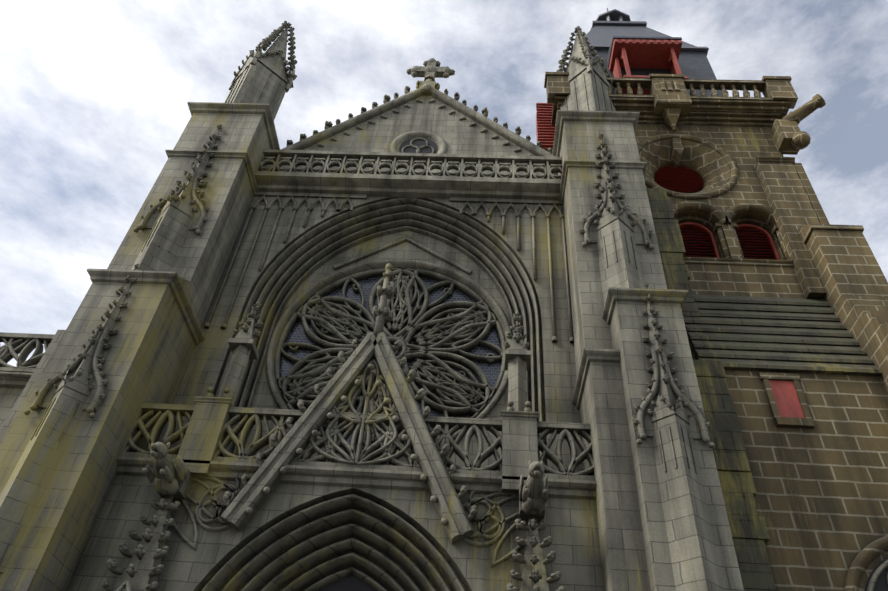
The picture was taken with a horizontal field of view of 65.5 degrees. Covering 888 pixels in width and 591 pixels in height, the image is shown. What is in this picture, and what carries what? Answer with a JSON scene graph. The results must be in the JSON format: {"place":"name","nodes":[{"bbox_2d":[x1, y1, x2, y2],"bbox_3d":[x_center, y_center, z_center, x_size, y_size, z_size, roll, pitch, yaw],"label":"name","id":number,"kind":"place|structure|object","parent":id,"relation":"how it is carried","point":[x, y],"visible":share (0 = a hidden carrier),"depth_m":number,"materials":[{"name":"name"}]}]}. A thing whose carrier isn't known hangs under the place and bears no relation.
{"place":"outdoors","nodes":[
{"label":"outdoors","id":0,"kind":"place"},
{"bbox_2d":[0,0,887,366],"label":"sky","id":1,"kind":"structure","parent":0,"point":[94,94],"materials":[{"name":"white"}]},
{"label":"ground","id":2,"kind":"structure","parent":0,"visible":0},
{"bbox_2d":[0,21,887,590],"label":"church facade","id":3,"kind":"structure","parent":2,"relation":"on","point":[158,431],"depth_m":14.21,"materials":[{"name":"stone"}]},
{"bbox_2d":[280,276,501,445],"bbox_3d":[-1.325,1.485,17.468,5.900,5.900,0.001,2,-42,3],"label":"window glass","id":4,"kind":"object","parent":3,"relation":"attached to","point":[491,372],"depth_m":17.82,"materials":[{"name":"grey glass"}]},
{"bbox_2d":[317,68,887,590],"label":"dark openings","id":5,"kind":"object","parent":3,"relation":"attached to","point":[351,584],"visible":0.21,"depth_m":19.07,"materials":[{"name":"black"}]},
{"bbox_2d":[544,72,887,590],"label":"bell tower","id":6,"kind":"structure","parent":2,"relation":"on","point":[819,471],"depth_m":16.90,"materials":[{"name":"stone"}]},
{"bbox_2d":[570,8,708,55],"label":"roof trim","id":7,"kind":"structure","parent":6,"relation":"on","point":[616,17],"depth_m":31.67,"materials":[{"name":"grey metal"}]},
{"bbox_2d":[585,25,721,95],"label":"slate roofs","id":8,"kind":"structure","parent":6,"relation":"on","point":[694,65],"depth_m":26.93,"materials":[{"name":"grey stone"}]},
{"bbox_2d":[536,39,804,417],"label":"window shutters","id":9,"kind":"object","parent":6,"relation":"on","point":[627,54],"visible":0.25,"depth_m":21.43,"materials":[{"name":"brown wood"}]},
{"bbox_2d":[646,188,881,590],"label":"mossy stone","id":10,"kind":"object","parent":2,"relation":"on","point":[799,335],"visible":0.56,"depth_m":14.97,"materials":[{"name":"grey stone"}]}
]}

